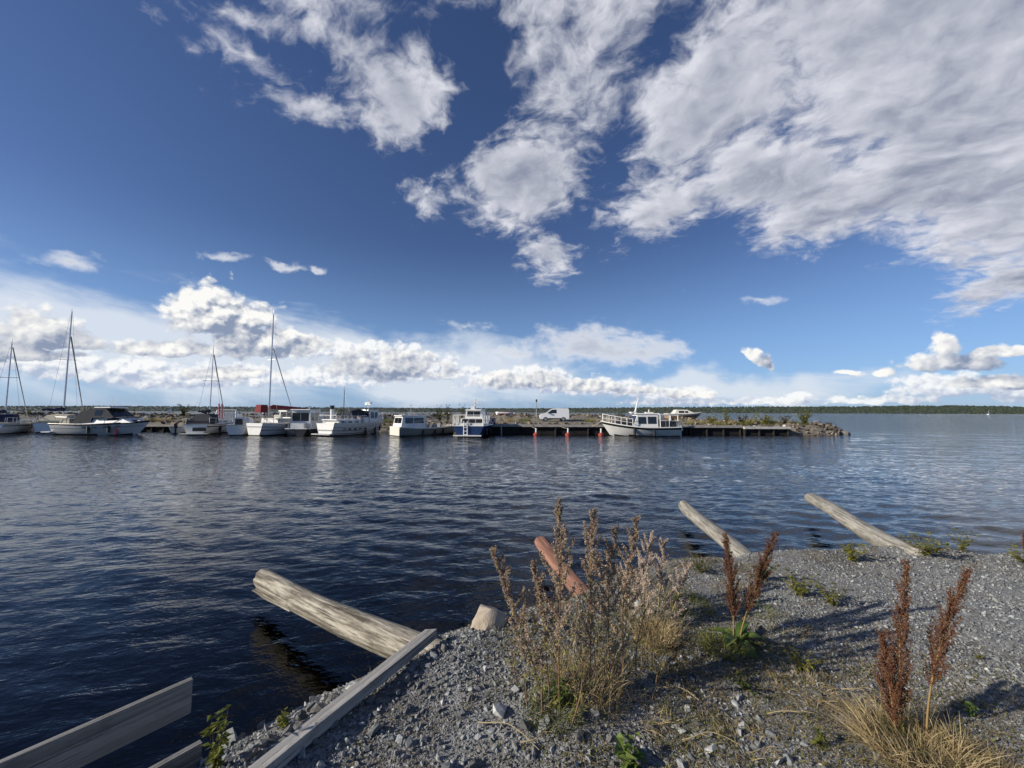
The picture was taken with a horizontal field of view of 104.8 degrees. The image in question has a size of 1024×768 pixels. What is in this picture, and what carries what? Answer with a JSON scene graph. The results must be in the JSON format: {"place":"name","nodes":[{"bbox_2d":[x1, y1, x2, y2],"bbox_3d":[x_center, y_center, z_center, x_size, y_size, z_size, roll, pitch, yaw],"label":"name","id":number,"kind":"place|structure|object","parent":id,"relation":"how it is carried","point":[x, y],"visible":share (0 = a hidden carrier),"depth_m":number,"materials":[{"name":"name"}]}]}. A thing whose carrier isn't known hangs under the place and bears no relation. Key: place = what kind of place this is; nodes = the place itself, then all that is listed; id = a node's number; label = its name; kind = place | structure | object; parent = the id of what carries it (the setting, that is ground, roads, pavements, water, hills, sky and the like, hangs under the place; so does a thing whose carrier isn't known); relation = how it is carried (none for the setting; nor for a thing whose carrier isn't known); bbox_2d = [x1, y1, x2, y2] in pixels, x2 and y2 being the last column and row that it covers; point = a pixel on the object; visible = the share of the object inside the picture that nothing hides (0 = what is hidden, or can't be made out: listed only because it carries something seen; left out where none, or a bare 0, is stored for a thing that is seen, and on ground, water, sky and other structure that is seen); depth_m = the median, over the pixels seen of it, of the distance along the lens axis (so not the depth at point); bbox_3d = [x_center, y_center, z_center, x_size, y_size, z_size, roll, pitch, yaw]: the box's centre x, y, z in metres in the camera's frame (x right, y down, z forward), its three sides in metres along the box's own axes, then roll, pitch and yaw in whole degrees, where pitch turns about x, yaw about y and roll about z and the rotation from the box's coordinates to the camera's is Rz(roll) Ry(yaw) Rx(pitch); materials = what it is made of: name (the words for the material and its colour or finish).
{"place":"outdoors","nodes":[
{"label":"outdoors","id":0,"kind":"place"},
{"bbox_2d":[0,411,1023,767],"bbox_3d":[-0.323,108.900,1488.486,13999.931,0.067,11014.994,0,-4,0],"label":"water","id":1,"kind":"structure","parent":0,"point":[130,565],"depth_m":7.75,"materials":[{"name":"liquid"}]},
{"bbox_2d":[0,339,40,433],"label":"sailing yacht","id":2,"kind":"object","parent":1,"relation":"on","point":[12,423],"visible":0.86,"depth_m":38.97,"materials":[{"name":"white plastic"}]},
{"bbox_2d":[33,311,82,432],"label":"sailing yacht","id":3,"kind":"object","parent":1,"relation":"on","point":[41,424],"visible":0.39,"depth_m":42.00,"materials":[{"name":"white plastic"}]},
{"bbox_2d":[40,400,151,434],"bbox_3d":[-38.468,3.145,37.093,8.923,4.002,2.814,0,-4,0],"label":"motor boat","id":4,"kind":"object","parent":1,"relation":"on","point":[106,421],"visible":0.93,"depth_m":36.16,"materials":[{"name":"white paint"}]},
{"bbox_2d":[168,424,185,432],"bbox_3d":[-34.092,4.621,40.631,1.486,1.090,3.447,2,-4,-24],"label":"dinghy","id":5,"kind":"object","parent":1,"relation":"on","point":[176,428],"visible":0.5,"depth_m":39.29,"materials":[{"name":"white wood"}]},
{"bbox_2d":[177,345,232,434],"bbox_3d":[-30.280,0.765,40.166,2.686,9.238,7.966,1,-4,-14],"label":"sailing yacht","id":6,"kind":"object","parent":1,"relation":"on","point":[201,424],"visible":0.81,"depth_m":37.79,"materials":[{"name":"grey paint"}]},
{"bbox_2d":[216,404,242,432],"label":"motor boat","id":7,"kind":"object","parent":1,"relation":"on","point":[229,415],"visible":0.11,"depth_m":42.38,"materials":[{"name":"white paint"}]},
{"bbox_2d":[225,417,254,435],"bbox_3d":[-26.344,4.264,38.542,2.186,2.050,5.643,2,-4,-24],"label":"motor boat","id":8,"kind":"object","parent":1,"relation":"on","point":[237,426],"visible":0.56,"depth_m":36.21,"materials":[{"name":"grey paint"}]},
{"bbox_2d":[246,313,321,435],"bbox_3d":[-22.061,-0.739,39.734,2.635,12.425,8.406,-1,-4,18],"label":"motor sailer","id":9,"kind":"object","parent":1,"relation":"on","point":[274,425],"visible":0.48,"depth_m":36.95,"materials":[{"name":"grey paint"}]},
{"bbox_2d":[284,406,321,435],"bbox_3d":[-20.029,3.798,39.410,2.424,3.140,6.471,0,-4,-3],"label":"motor boat","id":10,"kind":"object","parent":1,"relation":"on","point":[303,422],"visible":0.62,"depth_m":37.05,"materials":[{"name":"white paint"}]},
{"bbox_2d":[311,386,383,435],"bbox_3d":[-15.477,2.870,38.931,2.680,5.150,8.066,-2,-4,23],"label":"motor boat","id":11,"kind":"object","parent":1,"relation":"on","point":[368,421],"visible":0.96,"depth_m":37.45,"materials":[{"name":"grey paint"}]},
{"bbox_2d":[390,405,453,435],"bbox_3d":[-8.316,3.547,38.641,6.756,3.500,2.434,4,-5,-41],"label":"work boat","id":12,"kind":"object","parent":1,"relation":"on","point":[413,424],"visible":0.93,"depth_m":36.92,"materials":[{"name":"white paint"}]},
{"bbox_2d":[18,414,840,434],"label":"breakwater","id":13,"kind":"object","parent":1,"relation":"in","point":[577,419],"visible":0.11,"depth_m":49.36,"materials":[{"name":"stone"},{"name":"gravel"}]},
{"bbox_2d":[142,424,180,430],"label":"quay","id":14,"kind":"structure","parent":13,"relation":"on","point":[156,427],"depth_m":43.09,"materials":[{"name":"concrete"}]},
{"bbox_2d":[0,411,840,434],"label":"rubble","id":15,"kind":"object","parent":13,"relation":"on","point":[189,415],"visible":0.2,"depth_m":49.31,"materials":[{"name":"stone"}]},
{"bbox_2d":[539,408,568,421],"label":"van","id":16,"kind":"object","parent":13,"relation":"on","point":[561,414],"visible":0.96,"depth_m":53.06,"materials":[{"name":"white metal"}]},
{"bbox_2d":[687,425,742,434],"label":"quay","id":17,"kind":"structure","parent":13,"relation":"on","point":[714,429],"depth_m":39.93,"materials":[{"name":"concrete"}]},
{"bbox_2d":[741,426,790,434],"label":"quay","id":18,"kind":"structure","parent":13,"relation":"on","point":[765,430],"depth_m":39.73,"materials":[{"name":"concrete"}]},
{"bbox_2d":[795,409,811,424],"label":"bush","id":19,"kind":"object","parent":13,"relation":"on","point":[805,420],"visible":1,"depth_m":41.98,"materials":[{"name":"green plant"}]},
{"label":"boat trailer","id":20,"kind":"object","parent":13,"relation":"on","visible":0},
{"bbox_2d":[664,410,701,418],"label":"cabin cruiser","id":21,"kind":"object","parent":20,"relation":"on","point":[685,413],"visible":0.73,"depth_m":51.19,"materials":[{"name":"white plastic"}]},
{"bbox_2d":[452,399,492,436],"bbox_3d":[-3.606,3.509,39.315,3.423,4.000,9.503,0,-4,4],"label":"tug boat","id":22,"kind":"object","parent":1,"relation":"on","point":[474,422],"visible":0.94,"depth_m":36.23,"materials":[{"name":"white paint"}]},
{"bbox_2d":[0,405,1023,413],"bbox_3d":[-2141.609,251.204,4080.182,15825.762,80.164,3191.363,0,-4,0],"label":"forest","id":23,"kind":"object","parent":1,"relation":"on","point":[957,409],"visible":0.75,"depth_m":3149.89,"materials":[{"name":"plant"}]},
{"bbox_2d":[489,424,687,434],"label":"quay","id":24,"kind":"structure","parent":1,"relation":"in","point":[546,429],"depth_m":39.84,"materials":[{"name":"concrete"}]},
{"bbox_2d":[600,398,682,435],"bbox_3d":[12.346,3.350,37.924,7.702,4.013,2.742,0,-4,1],"label":"motor yacht","id":25,"kind":"object","parent":1,"relation":"on","point":[648,423],"visible":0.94,"depth_m":37.00,"materials":[{"name":"white paint"}]},
{"bbox_2d":[0,406,1023,413],"bbox_3d":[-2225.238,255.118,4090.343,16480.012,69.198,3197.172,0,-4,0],"label":"hills","id":26,"kind":"structure","parent":0,"point":[418,410],"depth_m":4703.42,"materials":[{"name":"plant"}]},
{"bbox_2d":[0,0,1023,407],"label":"sky","id":27,"kind":"structure","parent":0,"point":[431,203],"materials":[{"name":"blue"}]},
{"bbox_2d":[191,544,1023,767],"bbox_3d":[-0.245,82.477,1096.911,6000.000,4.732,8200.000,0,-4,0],"label":"ground","id":28,"kind":"structure","parent":0,"point":[490,754],"depth_m":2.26,"materials":[{"name":"gravel"}]},
{"bbox_2d":[0,677,201,767],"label":"board railing","id":29,"kind":"object","parent":28,"relation":"on","point":[84,744],"visible":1,"depth_m":1.89,"materials":[{"name":"wood"}]},
{"bbox_2d":[198,704,232,767],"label":"leafy weed","id":30,"kind":"object","parent":28,"relation":"on","point":[214,757],"visible":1,"depth_m":1.74,"materials":[{"name":"green plant"}]},
{"bbox_2d":[239,743,258,762],"bbox_3d":[-1.186,1.677,1.774,0.075,0.064,0.044,2,-5,-27],"label":"stone","id":31,"kind":"object","parent":28,"relation":"on","point":[249,754],"visible":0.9,"depth_m":1.77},
{"bbox_2d":[264,734,276,744],"bbox_3d":[-1.146,1.688,1.865,0.060,0.043,0.061,-13,12,-34],"label":"stone","id":32,"kind":"object","parent":28,"relation":"on","point":[270,737],"visible":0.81,"depth_m":1.86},
{"bbox_2d":[275,707,289,730],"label":"leafy weed","id":33,"kind":"object","parent":28,"relation":"on","point":[283,719],"visible":0.99,"depth_m":1.96,"materials":[{"name":"green plant"}]},
{"bbox_2d":[310,702,324,714],"bbox_3d":[-1.014,1.700,2.058,0.077,0.050,0.042,2,-4,-22],"label":"stone","id":34,"kind":"object","parent":28,"relation":"on","point":[316,708],"visible":0.62,"depth_m":2.05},
{"bbox_2d":[248,629,436,767],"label":"timber","id":35,"kind":"object","parent":28,"relation":"on","point":[284,752],"visible":1,"depth_m":2.01,"materials":[{"name":"grey wood"}]},
{"bbox_2d":[252,568,441,658],"bbox_3d":[-1.557,2.103,3.574,3.349,0.262,0.268,-6,-7,36],"label":"log","id":36,"kind":"object","parent":28,"relation":"on","point":[382,637],"visible":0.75,"depth_m":3.44,"materials":[{"name":"wood"}]},
{"bbox_2d":[401,673,409,683],"bbox_3d":[-0.617,1.716,2.289,0.048,0.048,0.052,2,-4,-23],"label":"stone","id":37,"kind":"object","parent":28,"relation":"on","point":[405,677],"visible":0.97,"depth_m":2.28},
{"bbox_2d":[471,604,506,630],"bbox_3d":[-0.181,1.799,2.950,0.289,0.291,0.337,2,-4,-22],"label":"boulder","id":38,"kind":"object","parent":28,"relation":"on","point":[487,618],"visible":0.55,"depth_m":2.84,"materials":[{"name":"stone"}]},
{"bbox_2d":[477,718,538,749],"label":"dead stalk","id":39,"kind":"object","parent":28,"relation":"on","point":[503,727],"visible":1,"depth_m":1.94,"materials":[{"name":"plant"}]},
{"bbox_2d":[505,625,531,684],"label":"weed","id":40,"kind":"object","parent":28,"relation":"on","point":[514,662],"visible":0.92,"depth_m":2.20,"materials":[{"name":"brown plant"}]},
{"bbox_2d":[514,658,538,707],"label":"weed","id":41,"kind":"object","parent":28,"relation":"on","point":[525,686],"visible":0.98,"depth_m":2.07,"materials":[{"name":"brown plant"}]},
{"bbox_2d":[489,545,564,703],"bbox_3d":[0.082,1.291,2.119,0.379,0.842,0.253,-2,-5,29],"label":"mugwort","id":42,"kind":"object","parent":28,"relation":"on","point":[506,589],"visible":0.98,"depth_m":2.12,"materials":[{"name":"brown plant"}]},
{"bbox_2d":[521,560,567,698],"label":"mugwort","id":43,"kind":"object","parent":28,"relation":"on","point":[539,588],"visible":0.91,"depth_m":2.12,"materials":[{"name":"brown plant"}]},
{"bbox_2d":[530,643,561,713],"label":"weed","id":44,"kind":"object","parent":28,"relation":"on","point":[541,689],"visible":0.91,"depth_m":2.04,"materials":[{"name":"brown plant"}]},
{"bbox_2d":[515,672,592,747],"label":"grass tuft","id":45,"kind":"object","parent":28,"relation":"on","point":[548,708],"visible":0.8,"depth_m":2.01,"materials":[{"name":"plant"}]},
{"bbox_2d":[542,678,570,708],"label":"leafy weed","id":46,"kind":"object","parent":28,"relation":"on","point":[554,693],"visible":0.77,"depth_m":2.07,"materials":[{"name":"green plant"}]},
{"bbox_2d":[543,630,571,707],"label":"weed","id":47,"kind":"object","parent":28,"relation":"on","point":[556,662],"visible":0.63,"depth_m":2.13,"materials":[{"name":"brown plant"}]},
{"bbox_2d":[530,497,592,713],"bbox_3d":[0.263,1.155,2.071,0.313,1.111,0.354,3,-5,-34],"label":"mugwort","id":48,"kind":"object","parent":28,"relation":"on","point":[559,547],"visible":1,"depth_m":2.06,"materials":[{"name":"brown plant"}]},
{"bbox_2d":[534,536,588,596],"bbox_3d":[0.698,2.299,4.665,0.228,0.207,1.989,1,3,-18],"label":"log","id":49,"kind":"object","parent":28,"relation":"on","point":[543,544],"visible":0.37,"depth_m":4.89,"materials":[{"name":"wood"}]},
{"bbox_2d":[573,729,584,742],"bbox_3d":[0.320,1.682,1.887,0.048,0.056,0.088,43,0,14],"label":"stone","id":50,"kind":"object","parent":28,"relation":"on","point":[578,734],"visible":1,"depth_m":1.87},
{"bbox_2d":[570,647,588,725],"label":"weed","id":51,"kind":"object","parent":28,"relation":"on","point":[575,693],"visible":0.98,"depth_m":1.98,"materials":[{"name":"brown plant"}]},
{"bbox_2d":[567,644,595,693],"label":"weed","id":52,"kind":"object","parent":28,"relation":"on","point":[582,659],"visible":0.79,"depth_m":2.12,"materials":[{"name":"brown plant"}]},
{"bbox_2d":[535,620,649,711],"bbox_3d":[0.452,1.597,2.228,0.762,0.302,0.679,0,-4,0],"label":"grass tuft","id":53,"kind":"object","parent":28,"relation":"on","point":[599,693],"visible":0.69,"depth_m":2.17,"materials":[{"name":"plant"}]},
{"bbox_2d":[568,508,621,694],"bbox_3d":[0.463,1.216,2.216,0.307,1.021,0.302,0,-4,0],"label":"mugwort","id":54,"kind":"object","parent":28,"relation":"on","point":[593,568],"visible":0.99,"depth_m":2.24,"materials":[{"name":"brown plant"}]},
{"bbox_2d":[588,626,617,699],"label":"weed","id":55,"kind":"object","parent":28,"relation":"on","point":[606,668],"visible":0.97,"depth_m":2.15,"materials":[{"name":"brown plant"}]},
{"bbox_2d":[581,523,634,684],"bbox_3d":[0.548,1.286,2.325,0.253,0.931,0.267,4,-6,-44],"label":"mugwort","id":56,"kind":"object","parent":28,"relation":"on","point":[612,569],"visible":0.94,"depth_m":2.32,"materials":[{"name":"brown plant"}]},
{"bbox_2d":[596,515,641,674],"bbox_3d":[0.673,1.300,2.445,0.266,0.942,0.261,3,-5,-34],"label":"mugwort","id":57,"kind":"object","parent":28,"relation":"on","point":[633,537],"visible":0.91,"depth_m":2.45,"materials":[{"name":"brown plant"}]},
{"bbox_2d":[603,599,640,682],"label":"weed","id":58,"kind":"object","parent":28,"relation":"on","point":[617,662],"visible":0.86,"depth_m":2.28,"materials":[{"name":"brown plant"}]},
{"bbox_2d":[615,560,641,622],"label":"seed head weed","id":59,"kind":"object","parent":28,"relation":"on","point":[636,584],"visible":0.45,"depth_m":2.98,"materials":[{"name":"plant"}]},
{"bbox_2d":[613,732,647,767],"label":"leafy weed","id":60,"kind":"object","parent":28,"relation":"on","point":[624,755],"visible":1,"depth_m":1.77,"materials":[{"name":"green plant"}]},
{"bbox_2d":[618,602,658,682],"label":"weed","id":61,"kind":"object","parent":28,"relation":"on","point":[635,660],"visible":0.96,"depth_m":2.32,"materials":[{"name":"brown plant"}]},
{"bbox_2d":[602,682,680,741],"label":"grass tuft","id":62,"kind":"object","parent":28,"relation":"on","point":[651,700],"visible":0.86,"depth_m":2.06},
{"bbox_2d":[625,596,658,668],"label":"weed","id":63,"kind":"object","parent":28,"relation":"on","point":[651,609],"visible":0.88,"depth_m":2.49,"materials":[{"name":"brown plant"}]},
{"bbox_2d":[263,543,1023,767],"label":"ground cover","id":64,"kind":"object","parent":28,"relation":"on","point":[793,717],"visible":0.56,"depth_m":2.23,"materials":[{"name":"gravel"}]},
{"bbox_2d":[628,558,663,627],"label":"seed head weed","id":65,"kind":"object","parent":28,"relation":"on","point":[643,572],"visible":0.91,"depth_m":2.91,"materials":[{"name":"plant"}]},
{"bbox_2d":[636,530,657,614],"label":"seed head weed","id":66,"kind":"object","parent":28,"relation":"on","point":[649,546],"visible":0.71,"depth_m":3.19,"materials":[{"name":"plant"}]},
{"bbox_2d":[613,599,695,651],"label":"grass tuft","id":67,"kind":"object","parent":28,"relation":"on","point":[668,634],"visible":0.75,"depth_m":2.79,"materials":[{"name":"plant"}]},
{"bbox_2d":[641,591,669,661],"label":"weed","id":68,"kind":"object","parent":28,"relation":"on","point":[655,629],"visible":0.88,"depth_m":2.56,"materials":[{"name":"brown plant"}]},
{"bbox_2d":[647,538,674,609],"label":"seed head weed","id":69,"kind":"object","parent":28,"relation":"on","point":[662,543],"visible":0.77,"depth_m":3.29,"materials":[{"name":"plant"}]},
{"bbox_2d":[647,626,677,689],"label":"weed","id":70,"kind":"object","parent":28,"relation":"on","point":[665,648],"visible":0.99,"depth_m":2.27,"materials":[{"name":"brown plant"}]},
{"bbox_2d":[640,639,702,678],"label":"grass tuft","id":71,"kind":"object","parent":28,"relation":"on","point":[690,668],"visible":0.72,"depth_m":2.52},
{"bbox_2d":[654,563,689,627],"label":"seed head weed","id":72,"kind":"object","parent":28,"relation":"on","point":[660,577],"visible":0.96,"depth_m":2.97,"materials":[{"name":"plant"}]},
{"bbox_2d":[666,559,692,608],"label":"seed head weed","id":73,"kind":"object","parent":28,"relation":"on","point":[685,573],"visible":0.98,"depth_m":3.13,"materials":[{"name":"plant"}]},
{"bbox_2d":[661,584,719,619],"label":"grass tuft","id":74,"kind":"object","parent":28,"relation":"on","point":[703,603],"visible":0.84,"depth_m":3.23,"materials":[{"name":"plant"}]},
{"bbox_2d":[649,701,734,762],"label":"grass tuft","id":75,"kind":"object","parent":28,"relation":"on","point":[712,723],"visible":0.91,"depth_m":1.99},
{"bbox_2d":[664,658,738,712],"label":"grass tuft","id":76,"kind":"object","parent":28,"relation":"on","point":[720,694],"visible":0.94,"depth_m":2.26,"materials":[{"name":"plant"}]},
{"bbox_2d":[687,548,717,572],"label":"leafy weed","id":77,"kind":"object","parent":28,"relation":"on","point":[699,569],"visible":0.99,"depth_m":3.92,"materials":[{"name":"green plant"}]},
{"bbox_2d":[682,726,737,743],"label":"dead stalk","id":78,"kind":"object","parent":28,"relation":"on","point":[697,734],"visible":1,"depth_m":1.89,"materials":[{"name":"plant"}]},
{"bbox_2d":[678,500,751,557],"bbox_3d":[3.111,2.274,6.063,0.265,0.239,4.082,-1,-6,12],"label":"log","id":79,"kind":"object","parent":28,"relation":"on","point":[707,526],"visible":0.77,"depth_m":6.00,"materials":[{"name":"wood"}]},
{"bbox_2d":[689,622,762,665],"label":"grass tuft","id":80,"kind":"object","parent":28,"relation":"on","point":[742,652],"visible":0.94,"depth_m":2.67,"materials":[{"name":"plant"}]},
{"bbox_2d":[706,576,750,597],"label":"grass tuft","id":81,"kind":"object","parent":28,"relation":"on","point":[716,581],"visible":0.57,"depth_m":3.57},
{"bbox_2d":[706,531,778,660],"bbox_3d":[1.604,1.476,2.818,0.505,0.860,0.426,-4,-6,43],"label":"dock plant","id":82,"kind":"object","parent":28,"relation":"on","point":[741,627],"visible":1,"depth_m":2.81,"materials":[{"name":"brown plant"}]},
{"bbox_2d":[717,655,778,699],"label":"leafy weed","id":83,"kind":"object","parent":28,"relation":"on","point":[743,684],"visible":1,"depth_m":2.26,"materials":[{"name":"green plant"}]},
{"bbox_2d":[710,716,790,767],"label":"grass tuft","id":84,"kind":"object","parent":28,"relation":"on","point":[759,738],"visible":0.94,"depth_m":1.86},
{"bbox_2d":[734,599,788,621],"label":"grass tuft","id":85,"kind":"object","parent":28,"relation":"on","point":[768,607],"visible":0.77,"depth_m":3.18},
{"bbox_2d":[749,636,805,670],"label":"grass tuft","id":86,"kind":"object","parent":28,"relation":"on","point":[774,653],"visible":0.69,"depth_m":2.63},
{"bbox_2d":[756,607,817,638],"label":"grass tuft","id":87,"kind":"object","parent":28,"relation":"on","point":[786,625],"visible":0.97,"depth_m":2.91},
{"bbox_2d":[781,568,817,595],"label":"leafy weed","id":88,"kind":"object","parent":28,"relation":"on","point":[799,589],"visible":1,"depth_m":3.42,"materials":[{"name":"green plant"}]},
{"bbox_2d":[780,645,822,672],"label":"leafy weed","id":89,"kind":"object","parent":28,"relation":"on","point":[801,667],"visible":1,"depth_m":2.42,"materials":[{"name":"green plant"}]},
{"bbox_2d":[758,658,850,712],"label":"grass tuft","id":90,"kind":"object","parent":28,"relation":"on","point":[792,689],"visible":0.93,"depth_m":2.26,"materials":[{"name":"plant"}]},
{"bbox_2d":[811,726,827,749],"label":"leafy weed","id":91,"kind":"object","parent":28,"relation":"on","point":[818,740],"visible":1,"depth_m":1.86,"materials":[{"name":"green plant"}]},
{"bbox_2d":[814,581,849,605],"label":"leafy weed","id":92,"kind":"object","parent":28,"relation":"on","point":[831,601],"visible":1,"depth_m":3.28,"materials":[{"name":"green plant"}]},
{"bbox_2d":[793,689,889,740],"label":"grass tuft","id":93,"kind":"object","parent":28,"relation":"on","point":[807,702],"visible":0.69,"depth_m":2.09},
{"bbox_2d":[817,644,880,677],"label":"grass tuft","id":94,"kind":"object","parent":28,"relation":"on","point":[850,659],"visible":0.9,"depth_m":2.55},
{"bbox_2d":[837,539,866,561],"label":"leafy weed","id":95,"kind":"object","parent":28,"relation":"on","point":[851,553],"visible":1,"depth_m":4.20,"materials":[{"name":"green plant"}]},
{"bbox_2d":[804,493,932,557],"bbox_3d":[5.377,2.169,6.316,0.296,0.284,4.263,-2,-6,23],"label":"log","id":96,"kind":"object","parent":28,"relation":"on","point":[865,531],"visible":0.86,"depth_m":5.63,"materials":[{"name":"wood"}]},
{"bbox_2d":[817,683,1020,767],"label":"grass tuft","id":97,"kind":"object","parent":28,"relation":"on","point":[861,728],"visible":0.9,"depth_m":1.86,"materials":[{"name":"plant"}]},
{"bbox_2d":[871,556,972,746],"bbox_3d":[2.057,1.315,1.941,0.466,0.888,0.214,-1,-4,11],"label":"dock plant","id":98,"kind":"object","parent":28,"relation":"on","point":[894,696],"visible":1,"depth_m":1.97,"materials":[{"name":"brown plant"}]},
{"bbox_2d":[896,532,950,556],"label":"leafy weed","id":99,"kind":"object","parent":28,"relation":"on","point":[925,547],"visible":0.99,"depth_m":4.35,"materials":[{"name":"green plant"}]},
{"bbox_2d":[868,705,1002,767],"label":"grass tuft","id":100,"kind":"object","parent":28,"relation":"on","point":[956,766],"visible":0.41,"depth_m":1.88,"materials":[{"name":"dry grass"}]},
{"bbox_2d":[947,528,978,552],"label":"leafy weed","id":101,"kind":"object","parent":28,"relation":"on","point":[962,546],"visible":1,"depth_m":4.49,"materials":[{"name":"green plant"}]},
{"bbox_2d":[907,719,1023,767],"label":"grass tuft","id":102,"kind":"object","parent":28,"relation":"on","point":[946,755],"visible":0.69,"depth_m":1.80,"materials":[{"name":"plant"}]},
{"bbox_2d":[957,696,978,717],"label":"leafy weed","id":103,"kind":"object","parent":28,"relation":"on","point":[969,706],"visible":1,"depth_m":2.06,"materials":[{"name":"green plant"}]},
{"bbox_2d":[1005,540,1023,560],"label":"leafy weed","id":104,"kind":"object","parent":28,"relation":"on","point":[1017,557],"visible":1,"depth_m":4.27,"materials":[{"name":"green plant"}]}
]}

